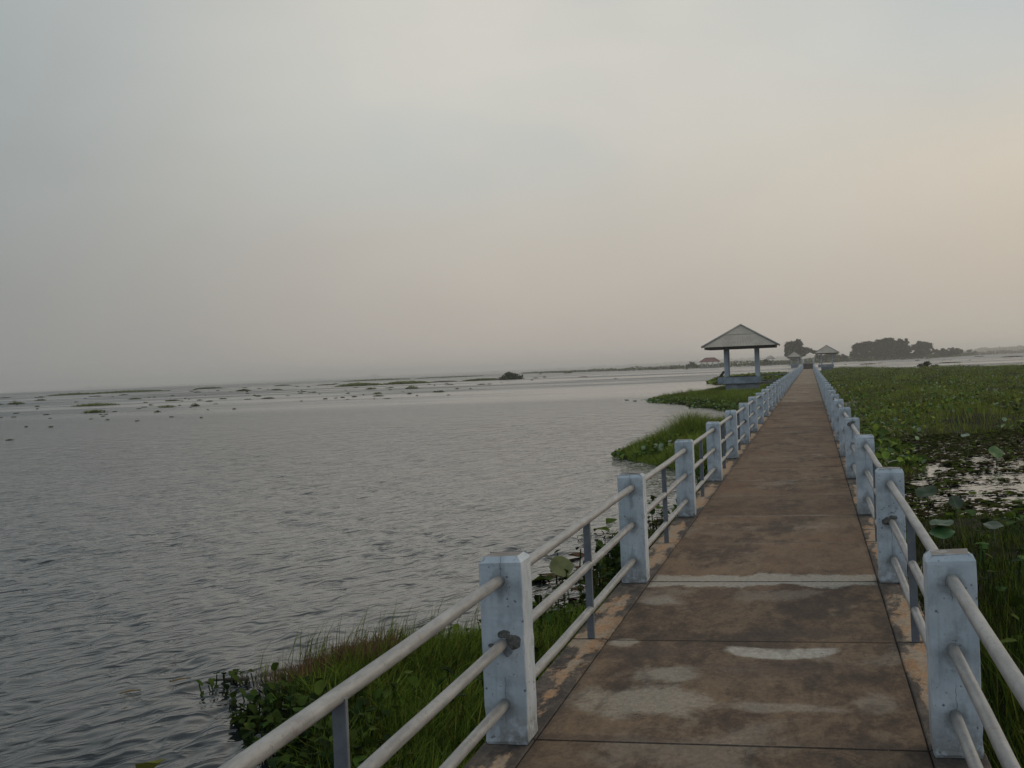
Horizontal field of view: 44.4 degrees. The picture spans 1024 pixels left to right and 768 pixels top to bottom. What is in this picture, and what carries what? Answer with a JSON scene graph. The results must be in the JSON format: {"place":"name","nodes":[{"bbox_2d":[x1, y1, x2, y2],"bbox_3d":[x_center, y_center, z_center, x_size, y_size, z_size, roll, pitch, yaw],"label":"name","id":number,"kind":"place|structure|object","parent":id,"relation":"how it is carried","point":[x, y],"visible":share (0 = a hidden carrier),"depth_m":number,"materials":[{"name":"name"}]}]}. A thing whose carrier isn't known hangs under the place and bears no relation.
{"place":"outdoors","nodes":[
{"label":"outdoors","id":0,"kind":"place"},
{"bbox_2d":[119,689,140,693],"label":"reed stem","id":1,"kind":"object","parent":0,"point":[130,690],"visible":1,"depth_m":10.67,"materials":[{"name":"plant"}]},
{"bbox_2d":[169,677,190,681],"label":"reed stem","id":2,"kind":"object","parent":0,"point":[179,679],"visible":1,"depth_m":11.03,"materials":[{"name":"plant"}]},
{"bbox_2d":[0,353,1023,767],"bbox_3d":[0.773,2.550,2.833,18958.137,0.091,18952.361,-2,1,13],"label":"water","id":3,"kind":"structure","parent":0,"point":[148,551],"depth_m":23.57,"materials":[{"name":"grey liquid"}]},
{"bbox_2d":[6,402,24,404],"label":"weed island","id":4,"kind":"structure","parent":3,"relation":"on","point":[15,403],"depth_m":262.10,"materials":[{"name":"green plant"}]},
{"bbox_2d":[47,392,108,395],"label":"weed island","id":5,"kind":"structure","parent":3,"relation":"on","point":[86,393],"depth_m":594.32,"materials":[{"name":"green plant"}]},
{"bbox_2d":[70,402,118,406],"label":"weed island","id":6,"kind":"structure","parent":3,"relation":"on","point":[96,404],"depth_m":190.78,"materials":[{"name":"green plant"}]},
{"bbox_2d":[83,409,106,412],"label":"weed island","id":7,"kind":"structure","parent":3,"relation":"on","point":[93,411],"depth_m":135.63,"materials":[{"name":"green plant"}]},
{"bbox_2d":[96,389,171,393],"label":"weed island","id":8,"kind":"structure","parent":3,"relation":"on","point":[125,391],"depth_m":638.52,"materials":[{"name":"green plant"}]},
{"bbox_2d":[0,378,324,392],"bbox_3d":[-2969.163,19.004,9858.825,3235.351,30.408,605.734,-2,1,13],"label":"woodland","id":9,"kind":"object","parent":3,"relation":"on","point":[107,387],"visible":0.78,"depth_m":9710.49,"materials":[{"name":"plant"}]},
{"bbox_2d":[159,405,176,407],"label":"weed island","id":10,"kind":"structure","parent":3,"relation":"on","point":[164,406],"depth_m":151.25,"materials":[{"name":"green plant"}]},
{"bbox_2d":[192,387,221,389],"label":"weed island","id":11,"kind":"structure","parent":3,"relation":"on","point":[209,388],"depth_m":692.29,"materials":[{"name":"green plant"}]},
{"bbox_2d":[214,677,248,680],"bbox_3d":[-2.455,2.572,10.911,0.349,0.038,0.031,-2,1,12],"label":"floating stick","id":12,"kind":"object","parent":3,"relation":"on","point":[240,678],"visible":0.7,"depth_m":10.89,"materials":[{"name":"wood"}]},
{"bbox_2d":[332,382,388,386],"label":"weed island","id":13,"kind":"structure","parent":3,"relation":"on","point":[356,384],"depth_m":416.43,"materials":[{"name":"green plant"}]},
{"bbox_2d":[324,378,408,382],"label":"weed island","id":14,"kind":"structure","parent":3,"relation":"on","point":[373,380],"depth_m":1056.84,"materials":[{"name":"green plant"}]},
{"bbox_2d":[366,374,381,377],"bbox_3d":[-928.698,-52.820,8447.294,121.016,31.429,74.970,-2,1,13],"label":"tree","id":15,"kind":"object","parent":3,"relation":"on","point":[375,376],"visible":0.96,"depth_m":8435.27,"materials":[{"name":"plant"}]},
{"bbox_2d":[383,380,437,384],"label":"weed island","id":16,"kind":"structure","parent":3,"relation":"on","point":[405,382],"depth_m":422.64,"materials":[{"name":"green plant"}]},
{"bbox_2d":[405,385,419,388],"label":"weed island","id":17,"kind":"structure","parent":3,"relation":"on","point":[411,387],"depth_m":254.25,"materials":[{"name":"green plant"}]},
{"bbox_2d":[350,667,480,767],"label":"weed mat","id":18,"kind":"object","parent":3,"relation":"on","point":[416,707],"depth_m":10.19,"materials":[{"name":"green plant"}]},
{"bbox_2d":[237,582,620,767],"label":"marsh grass","id":19,"kind":"structure","parent":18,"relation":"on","point":[456,651],"depth_m":10.00,"materials":[{"name":"green plant"}]},
{"bbox_2d":[135,474,707,767],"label":"water plants","id":20,"kind":"object","parent":3,"relation":"on","point":[273,717],"visible":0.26,"depth_m":9.31,"materials":[{"name":"green plant"}]},
{"bbox_2d":[415,375,474,378],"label":"weed island","id":21,"kind":"structure","parent":3,"relation":"on","point":[445,377],"depth_m":1104.53,"materials":[{"name":"green plant"}]},
{"bbox_2d":[454,378,498,381],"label":"weed island","id":22,"kind":"structure","parent":3,"relation":"on","point":[479,379],"depth_m":444.44,"materials":[{"name":"green plant"}]},
{"bbox_2d":[499,371,523,379],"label":"bush","id":23,"kind":"object","parent":3,"relation":"on","point":[509,375],"visible":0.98,"depth_m":431.40,"materials":[{"name":"green plant"}]},
{"bbox_2d":[544,555,575,567],"bbox_3d":[0.618,2.445,16.074,0.395,0.562,0.427,-2,1,13],"label":"lotus leaf","id":24,"kind":"object","parent":3,"relation":"on","point":[550,558],"visible":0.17,"depth_m":16.06,"materials":[{"name":"green plant"}]},
{"bbox_2d":[549,556,572,582],"bbox_3d":[0.588,2.388,14.802,0.274,0.703,0.164,-3,1,-22],"label":"lotus leaf","id":25,"kind":"object","parent":3,"relation":"on","point":[558,565],"visible":0.89,"depth_m":14.81,"materials":[{"name":"green plant"}]},
{"bbox_2d":[315,353,841,379],"bbox_3d":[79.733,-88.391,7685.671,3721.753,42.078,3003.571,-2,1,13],"label":"woodland","id":26,"kind":"object","parent":3,"relation":"on","point":[684,363],"visible":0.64,"depth_m":7432.20,"materials":[{"name":"green plant"}]},
{"bbox_2d":[611,406,737,473],"bbox_3d":[6.355,1.429,41.660,4.552,1.799,30.149,-2,1,13],"label":"weed bed","id":27,"kind":"object","parent":3,"relation":"on","point":[658,449],"visible":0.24,"depth_m":35.71,"materials":[{"name":"green plant"}]},
{"bbox_2d":[642,384,769,410],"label":"weed bed","id":28,"kind":"object","parent":3,"relation":"on","point":[722,398],"visible":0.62,"depth_m":85.42,"materials":[{"name":"green plant"}]},
{"bbox_2d":[700,357,719,367],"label":"open hall","id":29,"kind":"structure","parent":3,"relation":"on","point":[711,359],"depth_m":821.94,"materials":[{"name":"concrete"}]},
{"bbox_2d":[463,369,991,767],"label":"walkway","id":30,"kind":"structure","parent":3,"relation":"on","point":[761,618],"depth_m":7.05,"materials":[{"name":"concrete"}]},
{"bbox_2d":[218,365,802,767],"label":"railing","id":31,"kind":"object","parent":30,"relation":"on","point":[505,661],"visible":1,"depth_m":5.38,"materials":[{"name":"paint"}]},
{"bbox_2d":[761,374,786,383],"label":"link bridge","id":32,"kind":"structure","parent":30,"relation":"on","point":[765,381],"depth_m":102.52,"materials":[{"name":"concrete"}]},
{"bbox_2d":[813,364,1023,767],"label":"railing","id":33,"kind":"object","parent":30,"relation":"on","point":[952,628],"visible":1,"depth_m":4.96,"materials":[{"name":"paint"}]},
{"bbox_2d":[706,371,789,384],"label":"weed bed","id":34,"kind":"object","parent":3,"relation":"on","point":[713,381],"visible":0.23,"depth_m":164.09,"materials":[{"name":"green plant"}]},
{"bbox_2d":[521,352,977,373],"bbox_3d":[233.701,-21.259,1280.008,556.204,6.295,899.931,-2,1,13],"label":"reed belt","id":35,"kind":"object","parent":3,"relation":"in","point":[807,360],"visible":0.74,"depth_m":999.62,"materials":[{"name":"green plant"}]},
{"bbox_2d":[753,359,772,365],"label":"bush","id":36,"kind":"object","parent":3,"relation":"on","point":[766,362],"visible":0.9,"depth_m":824.75,"materials":[{"name":"green plant"}]},
{"bbox_2d":[787,352,801,367],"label":"pavilion","id":37,"kind":"structure","parent":3,"relation":"in","point":[793,354],"depth_m":449.23,"materials":[{"name":"concrete"}]},
{"bbox_2d":[784,339,816,360],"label":"tree","id":38,"kind":"object","parent":3,"relation":"on","point":[796,346],"visible":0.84,"depth_m":875.12,"materials":[{"name":"green plant"}]},
{"bbox_2d":[802,359,813,368],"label":"stepped bridge","id":39,"kind":"structure","parent":3,"relation":"in","point":[807,365],"depth_m":224.69,"materials":[{"name":"concrete"}]},
{"bbox_2d":[814,345,838,370],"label":"pavilion","id":40,"kind":"structure","parent":3,"relation":"in","point":[826,349],"depth_m":272.32,"materials":[{"name":"concrete"}]},
{"bbox_2d":[814,353,847,362],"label":"tree","id":41,"kind":"object","parent":3,"relation":"on","point":[827,356],"visible":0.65,"depth_m":898.70,"materials":[{"name":"green plant"}]},
{"bbox_2d":[849,341,874,358],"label":"tree","id":42,"kind":"object","parent":3,"relation":"on","point":[861,350],"visible":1,"depth_m":1019.23,"materials":[{"name":"green plant"}]},
{"bbox_2d":[870,337,901,359],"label":"tree","id":43,"kind":"object","parent":3,"relation":"on","point":[890,347],"visible":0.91,"depth_m":1025.49,"materials":[{"name":"green plant"}]},
{"bbox_2d":[860,423,928,475],"bbox_3d":[9.558,1.722,32.734,2.137,1.128,13.728,-2,1,13],"label":"weed bed","id":44,"kind":"object","parent":3,"relation":"on","point":[890,452],"visible":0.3,"depth_m":29.54,"materials":[{"name":"green plant"}]},
{"bbox_2d":[896,338,912,358],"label":"tree","id":45,"kind":"object","parent":3,"relation":"on","point":[906,350],"visible":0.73,"depth_m":1036.12,"materials":[{"name":"green plant"}]},
{"bbox_2d":[910,341,934,358],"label":"tree","id":46,"kind":"object","parent":3,"relation":"on","point":[919,346],"visible":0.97,"depth_m":1045.54,"materials":[{"name":"green plant"}]},
{"bbox_2d":[823,366,1023,434],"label":"weed mat","id":47,"kind":"object","parent":3,"relation":"on","point":[965,422],"visible":0.09,"depth_m":44.99,"materials":[{"name":"green plant"}]},
{"bbox_2d":[820,362,1023,439],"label":"marsh plants","id":48,"kind":"object","parent":47,"relation":"on","point":[985,402],"visible":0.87,"depth_m":66.27,"materials":[{"name":"green plant"}]},
{"bbox_2d":[915,485,936,508],"bbox_3d":[6.970,2.070,21.050,0.316,0.706,0.351,-3,1,-27],"label":"lotus leaf","id":49,"kind":"object","parent":3,"relation":"on","point":[930,490],"visible":0.93,"depth_m":21.06,"materials":[{"name":"green plant"}]},
{"bbox_2d":[917,361,937,367],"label":"bush","id":50,"kind":"object","parent":3,"relation":"on","point":[926,363],"visible":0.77,"depth_m":254.40,"materials":[{"name":"green plant"}]},
{"bbox_2d":[929,519,953,548],"bbox_3d":[5.241,2.102,15.246,0.281,0.892,0.278,-2,1,13],"label":"lotus leaf","id":51,"kind":"object","parent":3,"relation":"on","point":[941,522],"visible":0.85,"depth_m":15.26,"materials":[{"name":"green plant"}]},
{"bbox_2d":[929,526,954,543],"bbox_3d":[5.200,2.138,15.108,0.299,0.827,0.272,-2,1,13],"label":"lotus leaf","id":52,"kind":"object","parent":3,"relation":"on","point":[943,532],"visible":0.88,"depth_m":15.11,"materials":[{"name":"green plant"}]},
{"bbox_2d":[935,347,962,357],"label":"tree","id":53,"kind":"object","parent":3,"relation":"on","point":[952,351],"visible":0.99,"depth_m":1089.31,"materials":[{"name":"green plant"}]},
{"bbox_2d":[948,495,962,520],"bbox_3d":[6.674,2.067,18.817,0.213,0.779,0.120,-3,1,-20],"label":"lotus leaf","id":54,"kind":"object","parent":3,"relation":"on","point":[957,500],"visible":0.89,"depth_m":18.82,"materials":[{"name":"green plant"}]},
{"bbox_2d":[889,428,1023,523],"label":"pond weed","id":55,"kind":"object","parent":3,"relation":"on","point":[967,451],"visible":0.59,"depth_m":29.03,"materials":[{"name":"green plant"}]},
{"bbox_2d":[905,472,1023,767],"bbox_3d":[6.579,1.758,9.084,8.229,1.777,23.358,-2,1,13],"label":"marsh grass","id":56,"kind":"structure","parent":3,"relation":"in","point":[989,666],"depth_m":11.74,"materials":[{"name":"green plant"}]},
{"bbox_2d":[906,507,1023,732],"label":"lotus plants","id":57,"kind":"object","parent":3,"relation":"on","point":[1015,602],"visible":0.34,"depth_m":14.08,"materials":[{"name":"green plant"}]},
{"bbox_2d":[961,433,969,446],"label":"lotus leaf","id":58,"kind":"object","parent":3,"relation":"on","point":[965,435],"visible":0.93,"depth_m":34.68,"materials":[{"name":"green plant"}]},
{"bbox_2d":[966,349,976,355],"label":"tree","id":59,"kind":"object","parent":3,"relation":"on","point":[970,351],"visible":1,"depth_m":1417.79,"materials":[{"name":"green plant"}]},
{"bbox_2d":[926,345,1023,355],"bbox_3d":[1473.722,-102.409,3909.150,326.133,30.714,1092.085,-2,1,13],"label":"woodland","id":60,"kind":"object","parent":3,"relation":"on","point":[985,349],"visible":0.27,"depth_m":3674.77,"materials":[{"name":"green plant"}]},
{"bbox_2d":[983,521,1003,550],"bbox_3d":[6.000,2.115,15.590,0.242,0.798,0.229,-2,1,13],"label":"lotus leaf","id":61,"kind":"object","parent":3,"relation":"on","point":[991,525],"visible":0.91,"depth_m":15.59,"materials":[{"name":"green plant"}]},
{"bbox_2d":[964,349,1023,354],"bbox_3d":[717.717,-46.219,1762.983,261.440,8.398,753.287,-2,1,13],"label":"reed belt","id":62,"kind":"object","parent":3,"relation":"in","point":[1000,352],"visible":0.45,"depth_m":1835.35,"materials":[{"name":"green plant"}]},
{"bbox_2d":[988,446,1002,463],"bbox_3d":[11.257,1.808,29.140,0.343,0.729,0.208,-2,1,-8],"label":"lotus leaf","id":63,"kind":"object","parent":3,"relation":"on","point":[995,451],"visible":0.91,"depth_m":29.14,"materials":[{"name":"green plant"}]},
{"bbox_2d":[0,0,1023,391],"label":"sky","id":64,"kind":"structure","parent":0,"point":[192,191],"materials":[{"name":"grey"}]},
{"bbox_2d":[685,361,698,367],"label":"bush","id":65,"kind":"object","parent":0,"point":[692,365],"visible":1,"depth_m":831.96,"materials":[{"name":"green plant"}]},
{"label":"weed mat","id":66,"kind":"object","parent":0,"visible":0},
{"bbox_2d":[701,324,779,389],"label":"pavilion","id":67,"kind":"structure","parent":66,"relation":"on","point":[740,336],"depth_m":102.12,"materials":[{"name":"concrete"}]}
]}

